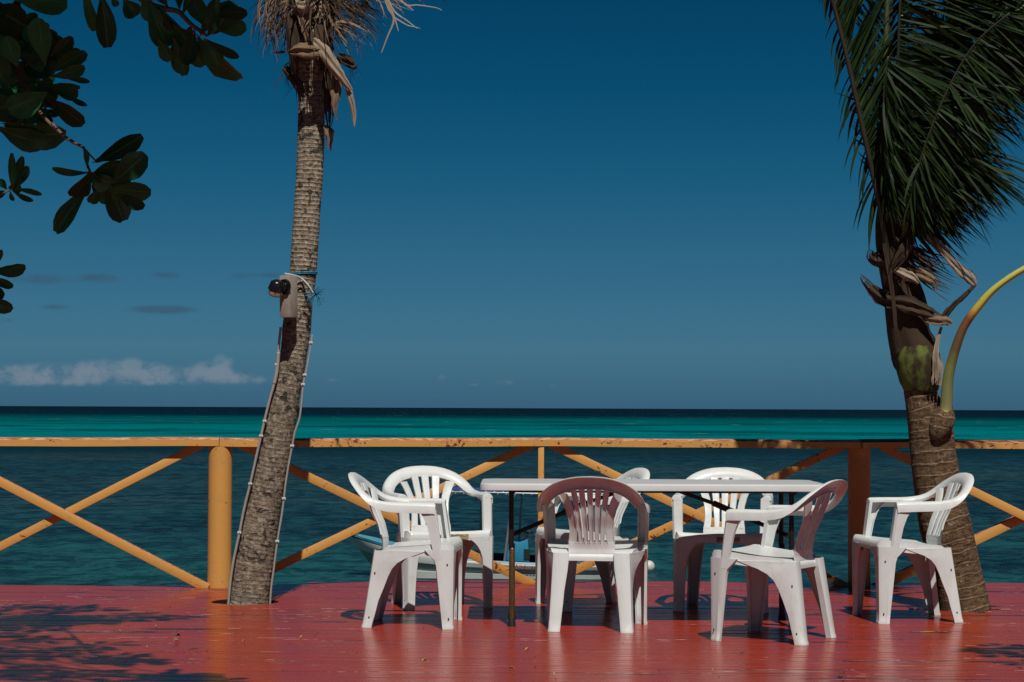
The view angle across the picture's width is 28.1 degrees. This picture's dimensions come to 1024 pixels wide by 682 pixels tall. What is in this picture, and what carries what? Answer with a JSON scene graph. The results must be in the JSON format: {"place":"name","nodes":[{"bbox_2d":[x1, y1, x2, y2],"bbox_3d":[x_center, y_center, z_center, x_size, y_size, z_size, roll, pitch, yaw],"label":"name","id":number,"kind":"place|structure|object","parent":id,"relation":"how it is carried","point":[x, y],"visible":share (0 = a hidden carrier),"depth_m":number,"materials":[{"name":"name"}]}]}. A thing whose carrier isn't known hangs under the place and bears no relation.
{"place":"outdoors","nodes":[
{"label":"outdoors","id":0,"kind":"place"},
{"bbox_2d":[0,406,1023,585],"bbox_3d":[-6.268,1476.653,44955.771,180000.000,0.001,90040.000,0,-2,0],"label":"sea","id":1,"kind":"structure","parent":0,"point":[162,513],"depth_m":116.13,"materials":[{"name":"liquid"}]},
{"bbox_2d":[350,487,613,579],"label":"motorboat","id":2,"kind":"object","parent":1,"relation":"on","point":[367,546],"visible":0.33,"depth_m":43.67,"materials":[{"name":"white plastic"}]},
{"bbox_2d":[648,559,654,569],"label":"buoy","id":3,"kind":"object","parent":1,"relation":"on","point":[651,565],"visible":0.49,"depth_m":46.33,"materials":[{"name":"white plastic"}]},
{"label":"deck substructure","id":4,"kind":"structure","parent":1,"relation":"in","visible":0},
{"bbox_2d":[0,580,1023,681],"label":"deck","id":5,"kind":"structure","parent":4,"relation":"on","point":[60,633],"depth_m":10.18,"materials":[{"name":"red paint"}]},
{"bbox_2d":[0,0,247,313],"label":"almond tree","id":6,"kind":"object","parent":5,"relation":"on","point":[38,47],"visible":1,"depth_m":8.05,"materials":[{"name":"green plant"}]},
{"bbox_2d":[98,585,182,585],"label":"deck fascia","id":7,"kind":"structure","parent":5,"relation":"attached to","point":[140,585],"depth_m":13.29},
{"bbox_2d":[230,0,448,604],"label":"palm tree","id":8,"kind":"object","parent":5,"relation":"on","point":[315,74],"visible":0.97,"depth_m":12.05,"materials":[{"name":"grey plant"}]},
{"bbox_2d":[227,327,281,603],"bbox_3d":[-1.513,0.735,12.022,0.311,1.637,0.026,0,-2,0],"label":"cable","id":9,"kind":"object","parent":8,"relation":"attached to","point":[250,483],"visible":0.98,"depth_m":12.02,"materials":[{"name":"grey plastic"}]},
{"bbox_2d":[268,275,297,317],"bbox_3d":[-1.331,-0.261,11.906,0.195,0.246,0.110,2,-3,-45],"label":"lamp","id":10,"kind":"object","parent":8,"relation":"attached to","point":[284,288],"visible":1,"depth_m":11.90,"materials":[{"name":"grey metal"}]},
{"bbox_2d":[269,335,312,603],"bbox_3d":[-1.303,0.761,12.069,0.249,1.597,0.022,0,-2,0],"label":"cable","id":11,"kind":"object","parent":8,"relation":"attached to","point":[291,448],"visible":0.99,"depth_m":12.07,"materials":[{"name":"grey plastic"}]},
{"bbox_2d":[283,271,326,305],"bbox_3d":[-1.224,-0.306,12.084,0.280,0.217,0.300,0,-2,0],"label":"rope","id":12,"kind":"object","parent":8,"relation":"attached to","point":[315,295],"visible":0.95,"depth_m":12.01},
{"bbox_2d":[348,472,462,629],"bbox_3d":[-0.576,1.103,10.903,0.587,0.804,0.579,0,-2,4],"label":"plastic chair","id":13,"kind":"object","parent":5,"relation":"on","point":[445,552],"visible":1,"depth_m":10.69,"materials":[{"name":"white plastic"}]},
{"bbox_2d":[382,466,493,610],"bbox_3d":[-0.444,1.138,11.950,0.579,0.804,0.589,1,-2,-19],"label":"plastic chair","id":14,"kind":"object","parent":5,"relation":"on","point":[404,583],"visible":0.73,"depth_m":11.85,"materials":[{"name":"white plastic"}]},
{"bbox_2d":[0,437,1023,587],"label":"railing","id":15,"kind":"object","parent":5,"relation":"on","point":[219,513],"visible":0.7,"depth_m":13.25,"materials":[{"name":"orange paint"}]},
{"bbox_2d":[535,468,649,611],"bbox_3d":[0.488,1.141,11.922,0.587,0.804,0.579,1,-2,-17],"label":"plastic chair","id":16,"kind":"object","parent":5,"relation":"on","point":[605,569],"visible":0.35,"depth_m":12.02,"materials":[{"name":"white plastic"}]},
{"bbox_2d":[537,476,649,632],"bbox_3d":[0.426,1.101,10.705,0.579,0.804,0.587,0,-2,7],"label":"plastic chair","id":17,"kind":"object","parent":5,"relation":"on","point":[629,558],"visible":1,"depth_m":10.57,"materials":[{"name":"white plastic"}]},
{"bbox_2d":[480,478,822,627],"bbox_3d":[0.744,1.135,11.019,1.824,0.758,0.750,0,-2,0],"label":"folding table","id":18,"kind":"object","parent":5,"relation":"on","point":[689,487],"visible":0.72,"depth_m":10.78,"materials":[{"name":"plastic"}]},
{"bbox_2d":[671,467,773,612],"bbox_3d":[1.225,1.143,11.872,0.579,0.804,0.589,0,-2,9],"label":"plastic chair","id":19,"kind":"object","parent":5,"relation":"on","point":[688,549],"visible":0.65,"depth_m":11.95,"materials":[{"name":"white plastic"}]},
{"bbox_2d":[711,479,847,645],"bbox_3d":[1.365,1.090,10.255,0.587,0.804,0.579,-1,-2,30],"label":"plastic chair","id":20,"kind":"object","parent":5,"relation":"on","point":[781,568],"visible":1,"depth_m":10.14,"materials":[{"name":"white plastic"}]},
{"bbox_2d":[852,473,973,623],"bbox_3d":[2.227,1.127,11.275,0.587,0.804,0.579,0,-2,-7],"label":"plastic chair","id":21,"kind":"object","parent":5,"relation":"on","point":[929,556],"visible":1,"depth_m":11.10,"materials":[{"name":"white plastic"}]},
{"bbox_2d":[819,0,1023,613],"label":"palm tree","id":22,"kind":"object","parent":5,"relation":"on","point":[931,168],"visible":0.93,"depth_m":11.70,"materials":[{"name":"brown plant"}]},
{"bbox_2d":[0,0,1023,409],"label":"sky","id":23,"kind":"structure","parent":0,"point":[601,204],"materials":[{"name":"blue"}]}
]}

